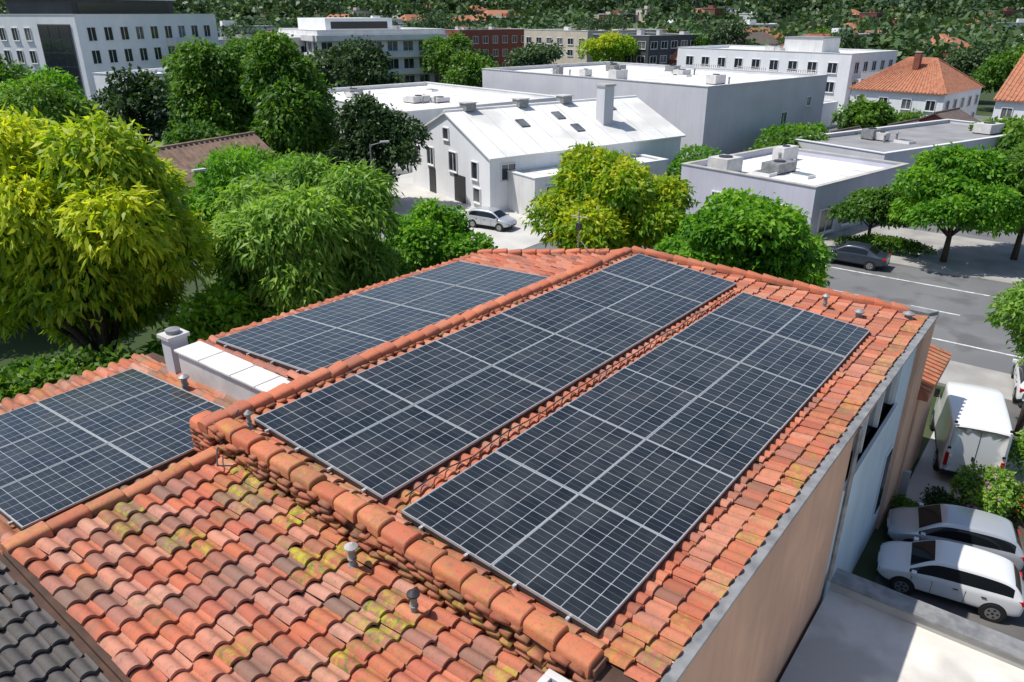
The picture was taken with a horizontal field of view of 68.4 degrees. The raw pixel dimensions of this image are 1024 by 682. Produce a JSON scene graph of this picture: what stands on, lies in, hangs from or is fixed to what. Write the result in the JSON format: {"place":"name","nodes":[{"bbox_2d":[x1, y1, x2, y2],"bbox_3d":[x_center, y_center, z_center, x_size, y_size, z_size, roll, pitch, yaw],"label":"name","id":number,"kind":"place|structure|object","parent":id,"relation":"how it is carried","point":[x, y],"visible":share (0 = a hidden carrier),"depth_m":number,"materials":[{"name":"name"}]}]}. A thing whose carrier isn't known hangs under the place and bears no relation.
{"place":"outdoors","nodes":[
{"label":"outdoors","id":0,"kind":"place"},
{"bbox_2d":[352,172,549,249],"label":"forecourt","id":1,"kind":"structure","parent":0,"point":[516,236],"depth_m":55.05,"materials":[{"name":"concrete"}]},
{"bbox_2d":[322,92,432,185],"bbox_3d":[-9.952,-13.770,55.070,7.134,8.563,7.011,13,27,27],"label":"dark plum tree","id":2,"kind":"object","parent":1,"relation":"on","point":[376,122],"visible":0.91,"depth_m":53.81,"materials":[{"name":"green plant"}]},
{"bbox_2d":[466,206,516,231],"bbox_3d":[-1.407,-8.389,51.533,3.457,1.352,1.720,13,27,28],"label":"parked hatchback","id":3,"kind":"object","parent":1,"relation":"on","point":[499,220],"visible":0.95,"depth_m":50.98,"materials":[{"name":"grey paint"}]},
{"bbox_2d":[216,290,733,496],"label":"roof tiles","id":4,"kind":"object","parent":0,"point":[517,425],"visible":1,"depth_m":13.21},
{"bbox_2d":[0,0,997,581],"bbox_3d":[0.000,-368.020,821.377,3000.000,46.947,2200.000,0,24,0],"label":"ground","id":5,"kind":"structure","parent":0,"point":[30,342],"depth_m":33.50,"materials":[{"name":"plant"}]},
{"bbox_2d":[0,54,35,84],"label":"oak tree","id":6,"kind":"object","parent":5,"relation":"on","point":[6,73],"visible":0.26,"depth_m":73.15,"materials":[{"name":"green plant"}]},
{"bbox_2d":[0,64,90,113],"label":"oak tree","id":7,"kind":"object","parent":5,"relation":"on","point":[64,79],"visible":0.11,"depth_m":67.14,"materials":[{"name":"green plant"}]},
{"bbox_2d":[0,73,105,128],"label":"hazel tree","id":8,"kind":"object","parent":5,"relation":"on","point":[47,101],"visible":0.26,"depth_m":56.21,"materials":[{"name":"green plant"}]},
{"bbox_2d":[0,339,163,402],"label":"hedge","id":9,"kind":"object","parent":5,"relation":"on","point":[29,375],"visible":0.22,"depth_m":24.32,"materials":[{"name":"green plant"}]},
{"bbox_2d":[0,0,218,108],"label":"white apartment tower","id":10,"kind":"structure","parent":5,"relation":"on","point":[82,41],"depth_m":100.51,"materials":[{"name":"white"}]},
{"bbox_2d":[0,25,210,76],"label":"windows","id":11,"kind":"structure","parent":10,"relation":"in","point":[92,29],"depth_m":102.75,"materials":[{"name":"black glass"}]},
{"bbox_2d":[0,25,210,64],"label":"window frames","id":12,"kind":"structure","parent":10,"relation":"in","point":[167,25],"depth_m":101.90,"materials":[{"name":"white"}]},
{"bbox_2d":[0,102,221,364],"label":"golden leaf tree","id":13,"kind":"object","parent":5,"relation":"on","point":[98,232],"visible":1,"depth_m":24.70,"materials":[{"name":"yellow plant"}]},
{"bbox_2d":[89,63,176,145],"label":"garden tree","id":14,"kind":"object","parent":5,"relation":"on","point":[144,96],"visible":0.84,"depth_m":74.92,"materials":[{"name":"green plant"}]},
{"bbox_2d":[93,67,174,138],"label":"white low apartments","id":15,"kind":"structure","parent":5,"relation":"on","point":[99,79],"depth_m":88.50,"materials":[{"name":"white"}]},
{"bbox_2d":[161,118,237,145],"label":"hazel tree","id":16,"kind":"object","parent":5,"relation":"on","point":[186,132],"visible":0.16,"depth_m":51.16,"materials":[{"name":"green plant"}]},
{"bbox_2d":[162,35,256,134],"bbox_3d":[-23.747,-18.836,62.258,8.020,12.117,8.994,18,29,35],"label":"oak tree","id":17,"kind":"object","parent":5,"relation":"on","point":[206,83],"visible":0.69,"depth_m":59.28,"materials":[{"name":"green plant"}]},
{"bbox_2d":[136,281,285,355],"bbox_3d":[-11.191,-0.067,28.348,3.648,4.652,7.169,18,29,35],"label":"hedge","id":18,"kind":"object","parent":5,"relation":"on","point":[225,313],"visible":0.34,"depth_m":27.29,"materials":[{"name":"green plant"}]},
{"bbox_2d":[153,131,275,202],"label":"old tiled cottage","id":19,"kind":"structure","parent":5,"relation":"on","point":[184,155],"depth_m":48.77,"materials":[{"name":"tile"}]},
{"bbox_2d":[178,140,303,274],"bbox_3d":[-12.765,-6.016,38.071,8.056,7.900,7.211,0,24,0],"label":"ash tree","id":20,"kind":"object","parent":5,"relation":"on","point":[230,164],"visible":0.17,"depth_m":36.08,"materials":[{"name":"green plant"}]},
{"bbox_2d":[238,24,345,157],"bbox_3d":[-16.770,-16.981,57.017,8.139,12.894,10.178,0,24,0],"label":"oak tree","id":21,"kind":"object","parent":5,"relation":"on","point":[286,90],"visible":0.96,"depth_m":54.02,"materials":[{"name":"green plant"}]},
{"bbox_2d":[199,152,414,317],"bbox_3d":[-9.213,-3.729,32.229,9.596,8.384,10.022,0,24,0],"label":"ash tree","id":22,"kind":"object","parent":5,"relation":"on","point":[299,233],"visible":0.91,"depth_m":29.44,"materials":[{"name":"green plant"}]},
{"bbox_2d":[305,40,360,87],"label":"garden tree","id":23,"kind":"object","parent":5,"relation":"on","point":[322,58],"visible":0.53,"depth_m":118.50,"materials":[{"name":"green plant"}]},
{"bbox_2d":[278,18,446,87],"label":"grey apartment block","id":24,"kind":"structure","parent":5,"relation":"on","point":[402,47],"depth_m":139.52,"materials":[{"name":"white"}]},
{"bbox_2d":[305,40,443,87],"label":"windows","id":25,"kind":"structure","parent":24,"relation":"in","point":[407,45],"depth_m":140.99,"materials":[{"name":"black glass"}]},
{"bbox_2d":[328,34,408,86],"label":"garden tree","id":26,"kind":"object","parent":5,"relation":"on","point":[369,62],"visible":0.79,"depth_m":103.48,"materials":[{"name":"green plant"}]},
{"bbox_2d":[409,11,454,29],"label":"garden tree","id":27,"kind":"object","parent":5,"relation":"on","point":[429,22],"visible":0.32,"depth_m":186.56,"materials":[{"name":"green plant"}]},
{"bbox_2d":[383,196,497,273],"bbox_3d":[-4.053,-4.541,37.925,5.442,5.326,5.718,-16,28,-32],"label":"linden tree","id":28,"kind":"object","parent":5,"relation":"on","point":[432,233],"visible":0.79,"depth_m":36.48,"materials":[{"name":"green plant"}]},
{"bbox_2d":[327,82,555,171],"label":"white roof warehouse","id":29,"kind":"structure","parent":5,"relation":"on","point":[425,102],"depth_m":83.12,"materials":[{"name":"white"}]},
{"bbox_2d":[419,31,472,77],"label":"garden tree","id":30,"kind":"object","parent":5,"relation":"on","point":[444,47],"visible":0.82,"depth_m":138.47,"materials":[{"name":"green plant"}]},
{"bbox_2d":[440,49,498,87],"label":"garden tree","id":31,"kind":"object","parent":5,"relation":"on","point":[465,66],"visible":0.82,"depth_m":113.77,"materials":[{"name":"green plant"}]},
{"bbox_2d":[445,26,523,66],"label":"red brick block","id":32,"kind":"structure","parent":5,"relation":"on","point":[498,43],"depth_m":180.94,"materials":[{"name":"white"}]},
{"bbox_2d":[0,0,1023,69],"bbox_3d":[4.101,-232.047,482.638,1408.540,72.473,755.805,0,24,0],"label":"distant trees","id":33,"kind":"object","parent":5,"relation":"on","point":[914,28],"visible":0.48,"depth_m":394.81,"materials":[{"name":"plant"}]},
{"bbox_2d":[504,40,567,66],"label":"garden tree","id":34,"kind":"object","parent":5,"relation":"on","point":[535,54],"visible":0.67,"depth_m":121.89,"materials":[{"name":"green plant"}]},
{"bbox_2d":[412,83,685,210],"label":"white gabled workshop","id":35,"kind":"structure","parent":5,"relation":"on","point":[472,155],"depth_m":59.22,"materials":[{"name":"paint"}]},
{"bbox_2d":[415,128,514,202],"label":"windows","id":36,"kind":"structure","parent":35,"relation":"in","point":[445,131],"depth_m":56.65,"materials":[{"name":"black glass"}]},
{"bbox_2d":[507,153,668,217],"bbox_3d":[5.938,-11.946,57.994,13.120,3.260,3.820,-15,28,-32],"label":"garage annex","id":37,"kind":"object","parent":5,"relation":"on","point":[524,185],"visible":0.35,"depth_m":55.04,"materials":[{"name":"white"}]},
{"bbox_2d":[524,26,664,64],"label":"white office block","id":38,"kind":"structure","parent":5,"relation":"on","point":[568,38],"depth_m":165.63,"materials":[{"name":"white"}]},
{"bbox_2d":[577,11,626,30],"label":"garden tree","id":39,"kind":"object","parent":5,"relation":"on","point":[599,25],"visible":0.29,"depth_m":179.26,"materials":[{"name":"green plant"}]},
{"bbox_2d":[276,319,935,681],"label":"walls","id":40,"kind":"structure","parent":5,"relation":"on","point":[758,633],"depth_m":13.81,"materials":[{"name":"paint"}]},
{"bbox_2d":[0,256,905,681],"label":"roof deck","id":41,"kind":"structure","parent":40,"relation":"on","point":[82,638],"depth_m":9.37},
{"bbox_2d":[0,561,109,681],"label":"grey neighbour tiles","id":42,"kind":"object","parent":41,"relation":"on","point":[19,662],"visible":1,"depth_m":8.73,"materials":[{"name":"stone"}]},
{"bbox_2d":[0,446,222,553],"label":"front ridge tiles","id":43,"kind":"object","parent":41,"relation":"on","point":[35,533],"visible":0.95,"depth_m":10.92,"materials":[{"name":"ceramic"}]},
{"bbox_2d":[0,368,224,530],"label":"solar panel array","id":44,"kind":"object","parent":41,"relation":"on","point":[61,453],"visible":0.86,"depth_m":13.31,"materials":[{"name":"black glass"}]},
{"bbox_2d":[0,353,239,554],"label":"side slope tiles","id":45,"kind":"object","parent":41,"relation":"on","point":[147,364],"visible":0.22,"depth_m":15.70,"materials":[{"name":"ceramic"}]},
{"bbox_2d":[156,326,189,373],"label":"vent pillar","id":46,"kind":"structure","parent":41,"relation":"on","point":[172,338],"depth_m":16.10,"materials":[{"name":"white metal"}]},
{"bbox_2d":[174,341,289,399],"bbox_3d":[-5.546,0.922,15.252,3.450,0.945,0.620,17,29,34],"label":"white roof duct","id":47,"kind":"object","parent":41,"relation":"on","point":[215,368],"visible":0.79,"depth_m":15.13,"materials":[{"name":"metal"}]},
{"bbox_2d":[11,457,542,681],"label":"front slope tiles","id":48,"kind":"object","parent":41,"relation":"on","point":[117,626],"visible":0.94,"depth_m":9.58,"materials":[{"name":"ceramic"}]},
{"bbox_2d":[215,254,473,337],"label":"eave tiles","id":49,"kind":"object","parent":41,"relation":"on","point":[302,309],"visible":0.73,"depth_m":19.04,"materials":[{"name":"ceramic"}]},
{"bbox_2d":[216,261,548,374],"bbox_3d":[-2.683,-0.801,18.251,3.227,0.548,8.070,17,29,34],"label":"solar panel array","id":50,"kind":"object","parent":41,"relation":"on","point":[326,336],"visible":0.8,"depth_m":17.42,"materials":[{"name":"black glass"}]},
{"bbox_2d":[197,252,607,378],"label":"slope tiles","id":51,"kind":"object","parent":41,"relation":"on","point":[558,261],"visible":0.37,"depth_m":21.69,"materials":[{"name":"ceramic"}]},
{"bbox_2d":[215,418,603,679],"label":"verge cap tiles","id":52,"kind":"object","parent":41,"relation":"attached to","point":[549,633],"visible":0.98,"depth_m":9.94,"materials":[{"name":"ceramic"}]},
{"bbox_2d":[189,253,632,681],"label":"tile fragments","id":53,"kind":"object","parent":41,"relation":"on","point":[489,620],"visible":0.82,"depth_m":10.30,"materials":[{"name":"ceramic"}]},
{"bbox_2d":[197,247,631,432],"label":"ridge tiles","id":54,"kind":"object","parent":41,"relation":"on","point":[285,390],"visible":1,"depth_m":15.30,"materials":[{"name":"ceramic"}]},
{"bbox_2d":[254,254,735,502],"bbox_3d":[0.950,-0.099,16.717,3.047,0.787,13.440,17,29,34],"label":"solar panel array","id":55,"kind":"object","parent":41,"relation":"on","point":[385,431],"visible":0.99,"depth_m":14.49,"materials":[{"name":"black glass"}]},
{"bbox_2d":[477,248,621,255],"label":"roof ridge tiles","id":56,"kind":"object","parent":41,"relation":"on","point":[604,251],"visible":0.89,"depth_m":23.04,"materials":[{"name":"ceramic"}]},
{"bbox_2d":[202,248,900,681],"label":"mortar beds","id":57,"kind":"object","parent":41,"relation":"on","point":[598,668],"visible":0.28,"depth_m":9.04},
{"bbox_2d":[237,254,928,681],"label":"slope tiles","id":58,"kind":"object","parent":41,"relation":"on","point":[711,558],"visible":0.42,"depth_m":12.01,"materials":[{"name":"ceramic"}]},
{"bbox_2d":[401,292,869,637],"bbox_3d":[3.606,1.150,14.649,3.277,0.803,12.920,17,29,34],"label":"solar panel array","id":59,"kind":"object","parent":41,"relation":"on","point":[588,510],"visible":1,"depth_m":12.33,"materials":[{"name":"black glass"}]},
{"bbox_2d":[632,246,909,312],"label":"verge tiles","id":60,"kind":"object","parent":41,"relation":"on","point":[815,289],"visible":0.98,"depth_m":21.35,"materials":[{"name":"ceramic"}]},
{"bbox_2d":[660,291,938,681],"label":"metal coping","id":61,"kind":"object","parent":40,"relation":"on","point":[692,648],"visible":0.9,"depth_m":12.30,"materials":[{"name":"metal"}]},
{"bbox_2d":[843,371,899,518],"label":"side windows","id":62,"kind":"structure","parent":40,"relation":"attached to","point":[871,422],"depth_m":17.31,"materials":[{"name":"black glass"}]},
{"bbox_2d":[575,29,639,61],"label":"garden tree","id":63,"kind":"object","parent":5,"relation":"on","point":[616,46],"visible":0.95,"depth_m":138.04,"materials":[{"name":"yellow plant"}]},
{"bbox_2d":[520,141,700,250],"bbox_3d":[5.064,-6.046,38.336,8.020,7.745,8.612,20,31,38],"label":"acacia tree","id":64,"kind":"object","parent":5,"relation":"on","point":[618,199],"visible":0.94,"depth_m":36.73,"materials":[{"name":"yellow plant"}]},
{"bbox_2d":[592,30,700,64],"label":"dark office block","id":65,"kind":"structure","parent":5,"relation":"on","point":[659,47],"depth_m":141.07,"materials":[{"name":"grey"}]},
{"bbox_2d":[482,61,828,159],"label":"grey warehouse","id":66,"kind":"structure","parent":5,"relation":"on","point":[728,111],"depth_m":80.87,"materials":[{"name":"paint"}]},
{"bbox_2d":[692,15,752,45],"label":"garden tree","id":67,"kind":"object","parent":5,"relation":"on","point":[736,31],"visible":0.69,"depth_m":173.89,"materials":[{"name":"green plant"}]},
{"bbox_2d":[653,187,836,287],"bbox_3d":[10.246,-3.797,34.461,8.009,6.712,7.824,0,24,0],"label":"maple tree","id":68,"kind":"object","parent":5,"relation":"on","point":[742,230],"visible":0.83,"depth_m":31.66,"materials":[{"name":"green plant"}]},
{"bbox_2d":[677,36,898,117],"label":"white apartment block","id":69,"kind":"structure","parent":5,"relation":"on","point":[845,69],"depth_m":108.96,"materials":[{"name":"white"}]},
{"bbox_2d":[686,56,892,100],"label":"windows","id":70,"kind":"structure","parent":69,"relation":"in","point":[772,62],"depth_m":108.66,"materials":[{"name":"black glass"}]},
{"bbox_2d":[819,24,867,48],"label":"garden tree","id":71,"kind":"object","parent":5,"relation":"on","point":[850,39],"visible":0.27,"depth_m":136.97,"materials":[{"name":"green plant"}]},
{"bbox_2d":[830,94,896,129],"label":"garden tree","id":72,"kind":"object","parent":5,"relation":"on","point":[862,113],"visible":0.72,"depth_m":79.83,"materials":[{"name":"green plant"}]},
{"bbox_2d":[790,119,1006,192],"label":"grey flat roof shop","id":73,"kind":"structure","parent":5,"relation":"on","point":[900,143],"depth_m":65.33,"materials":[{"name":"white"}]},
{"bbox_2d":[850,88,981,117],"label":"walls","id":74,"kind":"structure","parent":5,"relation":"on","point":[918,102],"depth_m":91.63,"materials":[{"name":"paint"}]},
{"bbox_2d":[850,58,982,94],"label":"roof","id":75,"kind":"structure","parent":74,"relation":"on","point":[904,77],"depth_m":92.36,"materials":[{"name":"tile"}]},
{"bbox_2d":[894,344,951,498],"bbox_3d":[11.285,1.911,23.835,3.552,4.886,3.370,17,29,34],"label":"lean to porch","id":76,"kind":"object","parent":5,"relation":"on","point":[937,361],"visible":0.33,"depth_m":22.49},
{"bbox_2d":[829,582,1023,669],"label":"walls","id":77,"kind":"structure","parent":5,"relation":"on","point":[952,636],"depth_m":15.19,"materials":[{"name":"concrete"}]},
{"bbox_2d":[779,590,1023,681],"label":"roof","id":78,"kind":"structure","parent":77,"relation":"on","point":[845,639],"depth_m":14.66,"materials":[{"name":"concrete"}]},
{"bbox_2d":[830,568,1023,660],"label":"coping","id":79,"kind":"object","parent":77,"relation":"on","point":[977,632],"visible":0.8,"depth_m":15.24,"materials":[{"name":"concrete"}]},
{"bbox_2d":[944,41,1005,93],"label":"garden tree","id":80,"kind":"object","parent":5,"relation":"on","point":[963,58],"visible":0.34,"depth_m":121.02,"materials":[{"name":"green plant"}]},
{"bbox_2d":[971,44,1023,93],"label":"garden tree","id":81,"kind":"object","parent":5,"relation":"on","point":[993,71],"visible":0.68,"depth_m":109.48,"materials":[{"name":"green plant"}]},
{"bbox_2d":[984,278,1023,436],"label":"birch tree","id":82,"kind":"object","parent":5,"relation":"on","point":[1011,306],"visible":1,"depth_m":24.69,"materials":[{"name":"green plant"}]},
{"bbox_2d":[992,101,1023,120],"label":"walls","id":83,"kind":"structure","parent":5,"relation":"on","point":[1018,109],"depth_m":82.11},
{"bbox_2d":[993,54,1023,102],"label":"roof","id":84,"kind":"structure","parent":83,"relation":"on","point":[1011,89],"depth_m":82.88,"materials":[{"name":"tile"}]},
{"bbox_2d":[136,138,1023,373],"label":"road","id":85,"kind":"structure","parent":0,"point":[968,326],"depth_m":38.87,"materials":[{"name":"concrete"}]},
{"bbox_2d":[826,241,890,270],"bbox_3d":[19.931,-5.080,44.001,3.827,1.310,1.720,17,29,33],"label":"parked sedan","id":86,"kind":"object","parent":85,"relation":"on","point":[869,257],"visible":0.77,"depth_m":43.24,"materials":[{"name":"grey paint"}]},
{"bbox_2d":[1011,359,1023,403],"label":"parked hatchback","id":87,"kind":"object","parent":85,"relation":"on","point":[1017,374],"visible":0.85,"depth_m":28.37,"materials":[{"name":"white paint"}]},
{"bbox_2d":[373,230,1022,405],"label":"pavement","id":88,"kind":"structure","parent":0,"point":[1001,382],"depth_m":30.17,"materials":[{"name":"concrete"}]},
{"bbox_2d":[678,115,1023,245],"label":"asphalt yard","id":89,"kind":"structure","parent":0,"point":[1004,238],"depth_m":50.36,"materials":[{"name":"asphalt"}]},
{"bbox_2d":[667,144,721,178],"bbox_3d":[16.113,-13.386,59.896,4.970,3.928,9.347,-16,28,-33],"label":"hedge","id":90,"kind":"object","parent":89,"relation":"on","point":[679,160],"visible":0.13,"depth_m":60.77,"materials":[{"name":"green plant"}]},
{"bbox_2d":[739,124,829,151],"bbox_3d":[23.709,-16.257,65.697,12.324,4.575,7.274,-15,28,-31],"label":"hedge","id":91,"kind":"object","parent":89,"relation":"on","point":[783,137],"visible":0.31,"depth_m":64.76,"materials":[{"name":"green plant"}]},
{"bbox_2d":[681,144,909,235],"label":"lavender corner shop","id":92,"kind":"structure","parent":89,"relation":"on","point":[815,183],"depth_m":52.78,"materials":[{"name":"paint"}]},
{"bbox_2d":[918,107,979,121],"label":"brown shed","id":93,"kind":"structure","parent":89,"relation":"on","point":[957,113],"depth_m":80.04,"materials":[{"name":"red brick"}]},
{"bbox_2d":[993,118,1023,150],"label":"garden tree","id":94,"kind":"object","parent":89,"relation":"on","point":[1016,134],"visible":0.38,"depth_m":64.39,"materials":[{"name":"green plant"}]},
{"bbox_2d":[818,222,1023,276],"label":"paved plaza","id":95,"kind":"structure","parent":0,"point":[980,254],"depth_m":46.66,"materials":[{"name":"concrete"}]},
{"bbox_2d":[826,185,909,233],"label":"young street tree","id":96,"kind":"object","parent":95,"relation":"on","point":[870,204],"visible":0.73,"depth_m":45.58,"materials":[{"name":"green plant"}]},
{"bbox_2d":[830,232,939,257],"bbox_3d":[22.677,-5.942,45.958,6.256,1.397,1.642,17,29,34],"label":"hedge","id":97,"kind":"object","parent":95,"relation":"on","point":[895,243],"visible":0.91,"depth_m":45.44,"materials":[{"name":"green plant"}]},
{"bbox_2d":[886,141,1023,261],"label":"plane tree","id":98,"kind":"object","parent":95,"relation":"on","point":[958,187],"visible":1,"depth_m":41.50,"materials":[{"name":"green plant"}]},
{"bbox_2d":[963,142,1023,259],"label":"plane tree","id":99,"kind":"object","parent":95,"relation":"on","point":[1014,158],"visible":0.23,"depth_m":42.16,"materials":[{"name":"green plant"}]},
{"bbox_2d":[821,244,1023,286],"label":"pavement","id":100,"kind":"structure","parent":0,"point":[994,277],"depth_m":42.72,"materials":[{"name":"concrete"}]},
{"bbox_2d":[875,402,1023,640],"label":"parking lot","id":101,"kind":"structure","parent":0,"point":[1012,627],"depth_m":18.63,"materials":[{"name":"asphalt"}]},
{"bbox_2d":[876,536,1023,622],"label":"parked hatchback","id":102,"kind":"object","parent":101,"relation":"on","point":[989,585],"visible":1,"depth_m":18.49,"materials":[{"name":"white paint"}]},
{"bbox_2d":[886,502,1023,570],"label":"parked hatchback","id":103,"kind":"object","parent":101,"relation":"on","point":[989,532],"visible":0.82,"depth_m":19.98,"materials":[{"name":"grey paint"}]},
{"bbox_2d":[929,381,1013,476],"bbox_3d":[15.039,2.729,24.823,1.998,2.286,4.752,11,26,23],"label":"white van","id":104,"kind":"object","parent":101,"relation":"on","point":[969,424],"visible":0.93,"depth_m":23.18,"materials":[{"name":"white paint"}]},
{"bbox_2d":[965,501,1023,546],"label":"garden bed","id":105,"kind":"object","parent":101,"relation":"on","point":[1020,526],"depth_m":21.59,"materials":[{"name":"soil"}]},
{"bbox_2d":[919,484,964,506],"bbox_3d":[12.520,4.752,21.785,1.231,1.043,1.292,-8,25,-17],"label":"dark shrub","id":106,"kind":"object","parent":105,"relation":"on","point":[939,496],"visible":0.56,"depth_m":21.77,"materials":[{"name":"green plant"}]},
{"bbox_2d":[947,460,1019,518],"bbox_3d":[13.769,4.399,21.751,1.957,1.711,1.794,0,24,0],"label":"flowering shrub","id":107,"kind":"object","parent":105,"relation":"on","point":[989,489],"visible":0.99,"depth_m":21.51,"materials":[{"name":"green plant"}]},
{"bbox_2d":[906,432,1023,505],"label":"garden path","id":108,"kind":"structure","parent":0,"point":[924,474],"depth_m":23.83,"materials":[{"name":"concrete"}]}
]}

